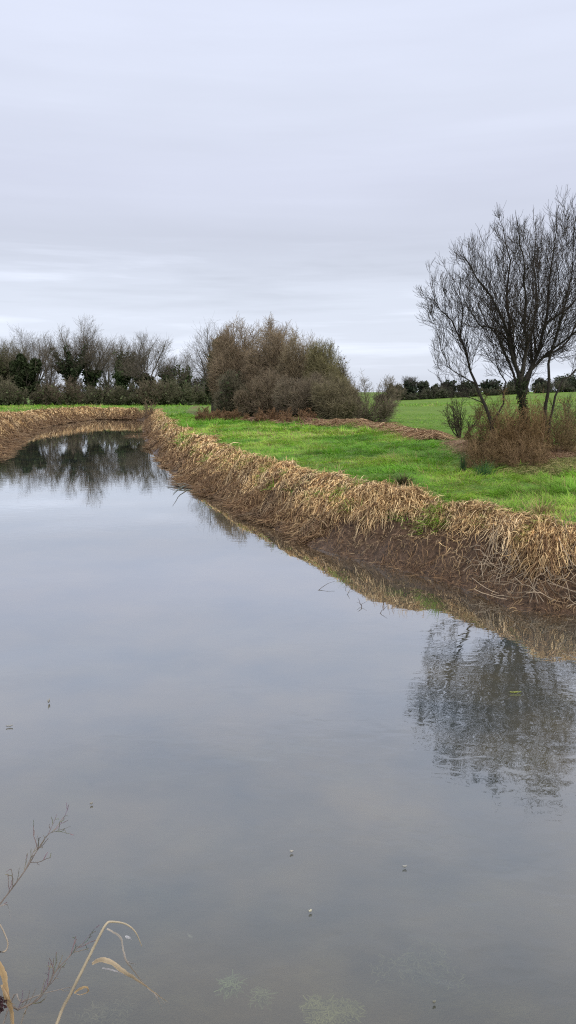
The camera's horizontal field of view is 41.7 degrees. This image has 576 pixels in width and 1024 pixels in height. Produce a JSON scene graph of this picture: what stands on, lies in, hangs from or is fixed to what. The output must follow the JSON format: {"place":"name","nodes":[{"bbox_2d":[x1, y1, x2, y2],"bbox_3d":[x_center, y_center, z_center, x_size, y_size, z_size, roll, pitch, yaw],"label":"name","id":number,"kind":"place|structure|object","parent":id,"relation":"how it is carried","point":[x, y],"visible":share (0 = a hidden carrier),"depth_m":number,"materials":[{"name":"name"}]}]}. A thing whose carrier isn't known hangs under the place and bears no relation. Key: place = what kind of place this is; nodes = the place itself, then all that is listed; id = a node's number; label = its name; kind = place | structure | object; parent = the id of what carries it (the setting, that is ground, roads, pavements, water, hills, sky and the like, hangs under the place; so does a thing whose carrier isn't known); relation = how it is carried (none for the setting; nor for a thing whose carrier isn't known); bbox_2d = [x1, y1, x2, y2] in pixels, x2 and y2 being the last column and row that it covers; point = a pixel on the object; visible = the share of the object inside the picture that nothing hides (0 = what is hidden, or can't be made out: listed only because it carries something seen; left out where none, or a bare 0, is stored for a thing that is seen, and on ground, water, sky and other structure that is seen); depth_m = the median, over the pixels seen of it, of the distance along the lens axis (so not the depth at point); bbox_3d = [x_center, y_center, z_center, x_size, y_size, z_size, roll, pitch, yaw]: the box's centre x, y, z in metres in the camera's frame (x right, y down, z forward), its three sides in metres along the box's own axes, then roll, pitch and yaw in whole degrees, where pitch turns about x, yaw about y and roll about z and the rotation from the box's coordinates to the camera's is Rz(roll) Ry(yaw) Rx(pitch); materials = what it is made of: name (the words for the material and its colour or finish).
{"place":"outdoors","nodes":[
{"label":"outdoors","id":0,"kind":"place"},
{"bbox_2d":[0,392,575,1023],"bbox_3d":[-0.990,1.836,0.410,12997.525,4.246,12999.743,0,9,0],"label":"ground","id":1,"kind":"structure","parent":0,"point":[216,780],"depth_m":7.01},
{"bbox_2d":[0,996,6,1013],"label":"dead seed head","id":2,"kind":"object","parent":1,"relation":"on","point":[1,1002],"visible":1,"depth_m":1.97},
{"bbox_2d":[0,904,9,952],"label":"arched reed","id":3,"kind":"object","parent":1,"relation":"on","point":[4,932],"visible":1,"depth_m":2.17,"materials":[{"name":"beige plant"}]},
{"bbox_2d":[0,344,10,380],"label":"leafless tree","id":4,"kind":"object","parent":1,"relation":"on","point":[2,368],"visible":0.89,"depth_m":104.29,"materials":[{"name":"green plant"}]},
{"bbox_2d":[0,962,14,1023],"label":"folded leaf reed","id":5,"kind":"object","parent":1,"relation":"on","point":[4,986],"visible":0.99,"depth_m":2.01,"materials":[{"name":"beige plant"}]},
{"bbox_2d":[0,374,15,404],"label":"hedge shrub","id":6,"kind":"object","parent":1,"relation":"on","point":[6,381],"visible":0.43,"depth_m":98.52,"materials":[{"name":"green plant"}]},
{"bbox_2d":[0,381,29,405],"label":"hedge shrub","id":7,"kind":"object","parent":1,"relation":"on","point":[21,394],"visible":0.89,"depth_m":98.12,"materials":[{"name":"green plant"}]},
{"bbox_2d":[0,337,37,383],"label":"leafless tree","id":8,"kind":"object","parent":1,"relation":"on","point":[12,355],"visible":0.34,"depth_m":105.99,"materials":[{"name":"grey plant"}]},
{"bbox_2d":[6,353,41,404],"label":"ivy covered tree","id":9,"kind":"object","parent":1,"relation":"on","point":[23,372],"visible":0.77,"depth_m":102.30,"materials":[{"name":"green plant"}]},
{"bbox_2d":[21,989,35,1023],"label":"dead weed stem","id":10,"kind":"object","parent":1,"relation":"on","point":[26,1009],"visible":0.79,"depth_m":2.09,"materials":[{"name":"brown plant"}]},
{"bbox_2d":[10,325,60,382],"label":"leafless tree","id":11,"kind":"object","parent":1,"relation":"on","point":[29,349],"visible":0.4,"depth_m":113.31,"materials":[{"name":"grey plant"}]},
{"bbox_2d":[0,803,72,904],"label":"dead weed stem","id":12,"kind":"object","parent":1,"relation":"on","point":[30,860],"visible":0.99,"depth_m":2.30,"materials":[{"name":"brown plant"}]},
{"bbox_2d":[3,986,71,1023],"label":"dead weed stem","id":13,"kind":"object","parent":1,"relation":"on","point":[26,1000],"visible":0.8,"depth_m":2.25,"materials":[{"name":"brown plant"}]},
{"bbox_2d":[38,375,45,400],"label":"scrub bush","id":14,"kind":"object","parent":1,"relation":"on","point":[42,380],"visible":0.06,"depth_m":109.23,"materials":[{"name":"grey plant"}]},
{"bbox_2d":[28,383,62,404],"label":"hedge shrub","id":15,"kind":"object","parent":1,"relation":"on","point":[34,398],"visible":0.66,"depth_m":100.90,"materials":[{"name":"green plant"}]},
{"bbox_2d":[30,332,65,386],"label":"leafless tree","id":16,"kind":"object","parent":1,"relation":"on","point":[47,377],"visible":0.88,"depth_m":106.23,"materials":[{"name":"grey plant"}]},
{"bbox_2d":[2,925,98,1010],"bbox_3d":[-0.750,1.546,2.046,0.532,0.730,0.094,-6,11,-33],"label":"dead weed stem","id":17,"kind":"object","parent":1,"relation":"on","point":[39,996],"visible":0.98,"depth_m":2.07,"materials":[{"name":"brown plant"}]},
{"bbox_2d":[40,375,86,405],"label":"hedge shrub","id":18,"kind":"object","parent":1,"relation":"on","point":[68,394],"visible":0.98,"depth_m":100.08,"materials":[{"name":"green plant"}]},
{"bbox_2d":[34,326,98,402],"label":"leafless tree","id":19,"kind":"object","parent":1,"relation":"on","point":[71,365],"visible":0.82,"depth_m":106.65,"materials":[{"name":"brown plant"}]},
{"bbox_2d":[64,376,96,404],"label":"scrub bush","id":20,"kind":"object","parent":1,"relation":"on","point":[84,384],"visible":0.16,"depth_m":109.24,"materials":[{"name":"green plant"}]},
{"bbox_2d":[59,314,124,403],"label":"leafless tree","id":21,"kind":"object","parent":1,"relation":"on","point":[93,376],"visible":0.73,"depth_m":108.90,"materials":[{"name":"brown plant"}]},
{"bbox_2d":[82,343,114,387],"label":"leafless tree","id":22,"kind":"object","parent":1,"relation":"on","point":[108,373],"visible":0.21,"depth_m":116.22,"materials":[{"name":"grey plant"}]},
{"bbox_2d":[84,384,116,405],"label":"hedge shrub","id":23,"kind":"object","parent":1,"relation":"on","point":[98,396],"visible":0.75,"depth_m":99.77,"materials":[{"name":"green plant"}]},
{"bbox_2d":[96,376,114,401],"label":"scrub bush","id":24,"kind":"object","parent":1,"relation":"on","point":[108,382],"visible":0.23,"depth_m":109.34,"materials":[{"name":"grey plant"}]},
{"bbox_2d":[55,921,165,1023],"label":"bent reed","id":25,"kind":"object","parent":1,"relation":"on","point":[118,967],"visible":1,"depth_m":2.11,"materials":[{"name":"beige plant"}]},
{"bbox_2d":[101,335,139,404],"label":"leafless tree","id":26,"kind":"object","parent":1,"relation":"on","point":[120,381],"visible":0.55,"depth_m":105.93,"materials":[{"name":"grey plant"}]},
{"bbox_2d":[105,383,140,405],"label":"hedge shrub","id":27,"kind":"object","parent":1,"relation":"on","point":[122,396],"visible":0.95,"depth_m":98.86,"materials":[{"name":"green plant"}]},
{"bbox_2d":[112,379,140,403],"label":"scrub bush","id":28,"kind":"object","parent":1,"relation":"on","point":[131,381],"visible":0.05,"depth_m":109.32,"materials":[{"name":"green plant"}]},
{"bbox_2d":[113,354,149,388],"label":"leafless tree","id":29,"kind":"object","parent":1,"relation":"on","point":[137,371],"visible":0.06,"depth_m":117.61,"materials":[{"name":"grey plant"}]},
{"bbox_2d":[115,328,174,404],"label":"leafless tree","id":30,"kind":"object","parent":1,"relation":"on","point":[143,372],"visible":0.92,"depth_m":104.43,"materials":[{"name":"brown plant"}]},
{"bbox_2d":[142,399,157,416],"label":"waterside sapling","id":31,"kind":"object","parent":1,"relation":"on","point":[146,410],"visible":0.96,"depth_m":83.18,"materials":[{"name":"brown plant"}]},
{"bbox_2d":[133,377,169,404],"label":"hedge shrub","id":32,"kind":"object","parent":1,"relation":"on","point":[153,394],"visible":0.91,"depth_m":99.83,"materials":[{"name":"green plant"}]},
{"bbox_2d":[154,355,181,402],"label":"leafless tree","id":33,"kind":"object","parent":1,"relation":"on","point":[168,374],"visible":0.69,"depth_m":107.90,"materials":[{"name":"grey plant"}]},
{"bbox_2d":[158,374,182,404],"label":"hedge shrub","id":34,"kind":"object","parent":1,"relation":"on","point":[171,389],"visible":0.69,"depth_m":100.73,"materials":[{"name":"green plant"}]},
{"bbox_2d":[165,347,199,402],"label":"leafless tree","id":35,"kind":"object","parent":1,"relation":"on","point":[185,376],"visible":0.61,"depth_m":108.50,"materials":[{"name":"grey plant"}]},
{"bbox_2d":[172,381,207,405],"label":"hedge shrub","id":36,"kind":"object","parent":1,"relation":"on","point":[190,395],"visible":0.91,"depth_m":100.25,"materials":[{"name":"green plant"}]},
{"bbox_2d":[191,363,206,388],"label":"leafless tree","id":37,"kind":"object","parent":1,"relation":"on","point":[196,382],"visible":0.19,"depth_m":109.69,"materials":[{"name":"grey plant"}]},
{"bbox_2d":[194,385,210,404],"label":"hedge shrub","id":38,"kind":"object","parent":1,"relation":"on","point":[207,402],"visible":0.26,"depth_m":101.63,"materials":[{"name":"green plant"}]},
{"bbox_2d":[185,314,229,411],"bbox_3d":[-6.144,-12.535,63.372,5.483,8.478,6.327,-3,10,-21],"label":"leafless tree","id":39,"kind":"object","parent":1,"relation":"on","point":[204,352],"visible":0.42,"depth_m":62.68,"materials":[{"name":"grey plant"}]},
{"bbox_2d":[194,406,224,420],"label":"bramble","id":40,"kind":"object","parent":1,"relation":"on","point":[217,413],"visible":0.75,"depth_m":49.23,"materials":[{"name":"brown plant"}]},
{"bbox_2d":[204,336,223,402],"bbox_3d":[-5.451,-10.848,60.031,2.366,6.141,2.309,-3,10,-21],"label":"ivy covered tree","id":41,"kind":"object","parent":1,"relation":"on","point":[208,393],"visible":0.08,"depth_m":59.79,"materials":[{"name":"brown plant"}]},
{"bbox_2d":[211,369,252,416],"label":"thicket bush","id":42,"kind":"object","parent":1,"relation":"on","point":[229,385],"visible":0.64,"depth_m":51.24,"materials":[{"name":"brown plant"}]},
{"bbox_2d":[202,314,263,401],"bbox_3d":[-3.252,-10.465,55.953,5.662,8.753,5.881,6,11,31],"label":"thicket bush","id":43,"kind":"object","parent":1,"relation":"on","point":[226,356],"visible":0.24,"depth_m":54.79,"materials":[{"name":"brown plant"}]},
{"bbox_2d":[220,409,249,420],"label":"bramble","id":44,"kind":"object","parent":1,"relation":"on","point":[227,416],"visible":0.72,"depth_m":46.38,"materials":[{"name":"brown plant"}]},
{"bbox_2d":[230,363,287,416],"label":"thicket bush","id":45,"kind":"object","parent":1,"relation":"on","point":[257,397],"visible":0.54,"depth_m":47.47,"materials":[{"name":"brown plant"}]},
{"bbox_2d":[252,407,283,421],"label":"bramble","id":46,"kind":"object","parent":1,"relation":"on","point":[259,418],"visible":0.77,"depth_m":43.81,"materials":[{"name":"brown plant"}]},
{"bbox_2d":[238,312,299,391],"bbox_3d":[-1.022,-10.013,53.177,5.016,8.053,5.092,0,9,0],"label":"thicket bush","id":47,"kind":"object","parent":1,"relation":"on","point":[261,359],"visible":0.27,"depth_m":51.95,"materials":[{"name":"brown plant"}]},
{"bbox_2d":[239,415,333,424],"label":"dead leaf litter","id":48,"kind":"object","parent":1,"relation":"on","point":[310,419],"visible":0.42,"depth_m":41.59,"materials":[{"name":"brown plant"}]},
{"bbox_2d":[0,396,575,557],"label":"grass","id":49,"kind":"structure","parent":1,"relation":"on","point":[328,432],"depth_m":21.77,"materials":[{"name":"green plant"}]},
{"bbox_2d":[0,405,575,617],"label":"dead reeds","id":50,"kind":"object","parent":1,"relation":"on","point":[276,501],"visible":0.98,"depth_m":16.64,"materials":[{"name":"beige plant"}]},
{"bbox_2d":[278,407,316,423],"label":"bramble","id":51,"kind":"object","parent":1,"relation":"on","point":[286,417],"visible":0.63,"depth_m":41.57,"materials":[{"name":"brown plant"}]},
{"bbox_2d":[272,328,323,385],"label":"thicket bush","id":52,"kind":"object","parent":1,"relation":"on","point":[293,363],"visible":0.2,"depth_m":49.26,"materials":[{"name":"brown plant"}]},
{"bbox_2d":[269,368,330,417],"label":"thicket bush","id":53,"kind":"object","parent":1,"relation":"on","point":[294,396],"visible":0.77,"depth_m":44.33,"materials":[{"name":"brown plant"}]},
{"bbox_2d":[303,338,350,417],"bbox_3d":[2.276,-8.198,47.393,3.363,5.708,3.305,-5,10,-30],"label":"thicket bush","id":54,"kind":"object","parent":1,"relation":"on","point":[319,360],"visible":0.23,"depth_m":46.66,"materials":[{"name":"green plant"}]},
{"bbox_2d":[308,371,362,419],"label":"thicket bush","id":55,"kind":"object","parent":1,"relation":"on","point":[330,400],"visible":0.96,"depth_m":42.64,"materials":[{"name":"brown plant"}]},
{"bbox_2d":[335,356,364,415],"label":"thicket bush","id":56,"kind":"object","parent":1,"relation":"on","point":[345,373],"visible":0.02,"depth_m":48.01,"materials":[{"name":"brown plant"}]},
{"bbox_2d":[344,481,375,513],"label":"reed tussock","id":57,"kind":"object","parent":1,"relation":"on","point":[359,493],"visible":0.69,"depth_m":15.14,"materials":[{"name":"beige plant"}]},
{"bbox_2d":[327,372,405,421],"bbox_3d":[4.384,-6.268,43.641,5.042,3.996,4.236,0,9,0],"label":"thicket bush","id":58,"kind":"object","parent":1,"relation":"on","point":[382,411],"visible":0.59,"depth_m":43.23,"materials":[{"name":"brown plant"}]},
{"bbox_2d":[302,418,462,440],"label":"dead grass","id":59,"kind":"structure","parent":1,"relation":"on","point":[416,433],"depth_m":30.14,"materials":[{"name":"brown plant"}]},
{"bbox_2d":[394,387,408,400],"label":"hedge bush","id":60,"kind":"object","parent":1,"relation":"on","point":[404,394],"visible":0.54,"depth_m":146.26,"materials":[{"name":"green plant"}]},
{"bbox_2d":[384,473,423,486],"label":"dead tussock","id":61,"kind":"object","parent":1,"relation":"on","point":[402,480],"visible":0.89,"depth_m":15.45,"materials":[{"name":"plant"}]},
{"bbox_2d":[401,375,420,399],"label":"pasture tree","id":62,"kind":"object","parent":1,"relation":"on","point":[411,384],"visible":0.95,"depth_m":149.00,"materials":[{"name":"green plant"}]},
{"bbox_2d":[406,392,421,399],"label":"hedge bush","id":63,"kind":"object","parent":1,"relation":"on","point":[412,397],"visible":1,"depth_m":146.93,"materials":[{"name":"green plant"}]},
{"bbox_2d":[416,380,430,398],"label":"pasture tree","id":64,"kind":"object","parent":1,"relation":"on","point":[424,384],"visible":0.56,"depth_m":149.38,"materials":[{"name":"green plant"}]},
{"bbox_2d":[419,388,438,398],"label":"hedge bush","id":65,"kind":"object","parent":1,"relation":"on","point":[424,394],"visible":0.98,"depth_m":146.81,"materials":[{"name":"green plant"}]},
{"bbox_2d":[432,385,460,398],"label":"hedge bush","id":66,"kind":"object","parent":1,"relation":"on","point":[442,393],"visible":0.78,"depth_m":146.29,"materials":[{"name":"green plant"}]},
{"bbox_2d":[438,380,456,397],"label":"pasture tree","id":67,"kind":"object","parent":1,"relation":"on","point":[451,383],"visible":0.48,"depth_m":148.99,"materials":[{"name":"green plant"}]},
{"bbox_2d":[455,390,470,397],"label":"hedge bush","id":68,"kind":"object","parent":1,"relation":"on","point":[469,392],"visible":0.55,"depth_m":146.46,"materials":[{"name":"green plant"}]},
{"bbox_2d":[437,393,491,438],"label":"thorn shrub","id":69,"kind":"object","parent":1,"relation":"on","point":[457,426],"visible":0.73,"depth_m":26.80,"materials":[{"name":"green plant"}]},
{"bbox_2d":[459,452,470,472],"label":"rush tuft","id":70,"kind":"object","parent":1,"relation":"on","point":[463,467],"visible":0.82,"depth_m":17.24,"materials":[{"name":"green plant"}]},
{"bbox_2d":[456,379,478,391],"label":"pasture tree","id":71,"kind":"object","parent":1,"relation":"on","point":[471,385],"visible":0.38,"depth_m":149.01,"materials":[{"name":"green plant"}]},
{"bbox_2d":[466,388,485,396],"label":"hedge bush","id":72,"kind":"object","parent":1,"relation":"on","point":[474,392],"visible":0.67,"depth_m":147.16,"materials":[{"name":"green plant"}]},
{"bbox_2d":[459,428,503,468],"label":"bramble","id":73,"kind":"object","parent":1,"relation":"on","point":[475,456],"visible":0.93,"depth_m":17.86,"materials":[{"name":"brown plant"}]},
{"bbox_2d":[455,497,512,531],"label":"reed tussock","id":74,"kind":"object","parent":1,"relation":"on","point":[482,503],"visible":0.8,"depth_m":12.96,"materials":[{"name":"beige plant"}]},
{"bbox_2d":[461,461,509,476],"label":"rush tuft","id":75,"kind":"object","parent":1,"relation":"on","point":[484,470],"visible":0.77,"depth_m":16.43,"materials":[{"name":"green plant"}]},
{"bbox_2d":[478,379,502,394],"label":"pasture tree","id":76,"kind":"object","parent":1,"relation":"on","point":[491,384],"visible":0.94,"depth_m":148.97,"materials":[{"name":"green plant"}]},
{"bbox_2d":[460,390,522,452],"bbox_3d":[5.346,-2.163,19.020,1.779,1.898,1.679,-2,9,-15],"label":"bramble","id":77,"kind":"object","parent":1,"relation":"on","point":[481,426],"visible":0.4,"depth_m":19.05,"materials":[{"name":"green plant"}]},
{"bbox_2d":[485,387,501,395],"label":"hedge bush","id":78,"kind":"object","parent":1,"relation":"on","point":[493,393],"visible":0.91,"depth_m":146.28,"materials":[{"name":"green plant"}]},
{"bbox_2d":[413,185,575,454],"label":"bare tree","id":79,"kind":"object","parent":1,"relation":"on","point":[526,347],"visible":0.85,"depth_m":18.04,"materials":[{"name":"brown plant"}]},
{"bbox_2d":[436,438,575,463],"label":"dead bracken","id":80,"kind":"object","parent":1,"relation":"on","point":[557,455],"visible":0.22,"depth_m":20.32,"materials":[{"name":"brown plant"}]},
{"bbox_2d":[497,383,516,394],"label":"hedge bush","id":81,"kind":"object","parent":1,"relation":"on","point":[511,390],"visible":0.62,"depth_m":146.26,"materials":[{"name":"green plant"}]},
{"bbox_2d":[457,516,575,606],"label":"broken reed litter","id":82,"kind":"object","parent":1,"relation":"on","point":[511,567],"visible":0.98,"depth_m":11.27,"materials":[{"name":"brown plant"}]},
{"bbox_2d":[506,378,528,393],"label":"pasture tree","id":83,"kind":"object","parent":1,"relation":"on","point":[510,382],"visible":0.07,"depth_m":149.60,"materials":[{"name":"green plant"}]},
{"bbox_2d":[479,386,558,461],"bbox_3d":[5.611,-2.022,18.165,1.901,1.984,1.867,-6,11,-35],"label":"bramble","id":84,"kind":"object","parent":1,"relation":"on","point":[533,430],"visible":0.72,"depth_m":17.91,"materials":[{"name":"brown plant"}]},
{"bbox_2d":[499,427,554,468],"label":"bramble","id":85,"kind":"object","parent":1,"relation":"on","point":[541,456],"visible":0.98,"depth_m":17.06,"materials":[{"name":"brown plant"}]},
{"bbox_2d":[498,498,572,521],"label":"reed tussock","id":86,"kind":"object","parent":1,"relation":"on","point":[539,510],"visible":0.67,"depth_m":12.29,"materials":[{"name":"plant"}]},
{"bbox_2d":[530,383,546,392],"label":"hedge bush","id":87,"kind":"object","parent":1,"relation":"on","point":[539,388],"visible":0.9,"depth_m":146.53,"materials":[{"name":"green plant"}]},
{"bbox_2d":[531,375,547,391],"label":"pasture tree","id":88,"kind":"object","parent":1,"relation":"on","point":[539,380],"visible":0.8,"depth_m":149.04,"materials":[{"name":"green plant"}]},
{"bbox_2d":[530,388,575,456],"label":"bramble","id":89,"kind":"object","parent":1,"relation":"on","point":[565,442],"visible":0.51,"depth_m":18.79,"materials":[{"name":"brown plant"}]},
{"bbox_2d":[545,379,571,392],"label":"hedge bush","id":90,"kind":"object","parent":1,"relation":"on","point":[556,385],"visible":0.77,"depth_m":146.45,"materials":[{"name":"green plant"}]},
{"bbox_2d":[548,392,575,442],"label":"thorn shrub","id":91,"kind":"object","parent":1,"relation":"on","point":[562,411],"visible":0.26,"depth_m":24.43,"materials":[{"name":"brown plant"}]},
{"bbox_2d":[554,373,575,391],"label":"pasture tree","id":92,"kind":"object","parent":1,"relation":"on","point":[570,380],"visible":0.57,"depth_m":149.08,"materials":[{"name":"green plant"}]},
{"bbox_2d":[565,385,575,391],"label":"hedge bush","id":93,"kind":"object","parent":1,"relation":"on","point":[569,388],"visible":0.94,"depth_m":146.20,"materials":[{"name":"green plant"}]},
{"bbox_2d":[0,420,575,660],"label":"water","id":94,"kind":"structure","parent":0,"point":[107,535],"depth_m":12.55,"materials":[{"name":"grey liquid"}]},
{"bbox_2d":[68,996,137,1023],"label":"water weed","id":95,"kind":"object","parent":94,"relation":"in","point":[117,1012],"visible":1,"depth_m":3.75,"materials":[{"name":"plant"}]},
{"bbox_2d":[168,481,191,493],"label":"fallen branch","id":96,"kind":"object","parent":94,"relation":"on","point":[178,484],"visible":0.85,"depth_m":24.06,"materials":[{"name":"brown wood"}]},
{"bbox_2d":[214,969,246,1000],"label":"water weed","id":97,"kind":"object","parent":94,"relation":"in","point":[231,986],"visible":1,"depth_m":3.91,"materials":[{"name":"green plant"}]},
{"bbox_2d":[246,984,278,1009],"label":"water weed","id":98,"kind":"object","parent":94,"relation":"in","point":[262,997],"visible":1,"depth_m":3.84,"materials":[{"name":"plant"}]},
{"bbox_2d":[299,990,365,1023],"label":"water weed","id":99,"kind":"object","parent":94,"relation":"in","point":[326,1011],"visible":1,"depth_m":3.75,"materials":[{"name":"green plant"}]},
{"bbox_2d":[368,936,470,991],"bbox_3d":[0.696,2.435,4.082,0.531,0.055,0.393,0,9,0],"label":"water weed","id":100,"kind":"object","parent":94,"relation":"in","point":[414,959],"visible":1,"depth_m":4.05,"materials":[{"name":"green plant"}]},
{"bbox_2d":[0,0,575,391],"label":"sky","id":101,"kind":"structure","parent":0,"point":[167,166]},
{"bbox_2d":[497,457,575,477],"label":"tussock grass","id":102,"kind":"structure","parent":0,"point":[555,467],"depth_m":16.72,"materials":[{"name":"plant"}]}
]}

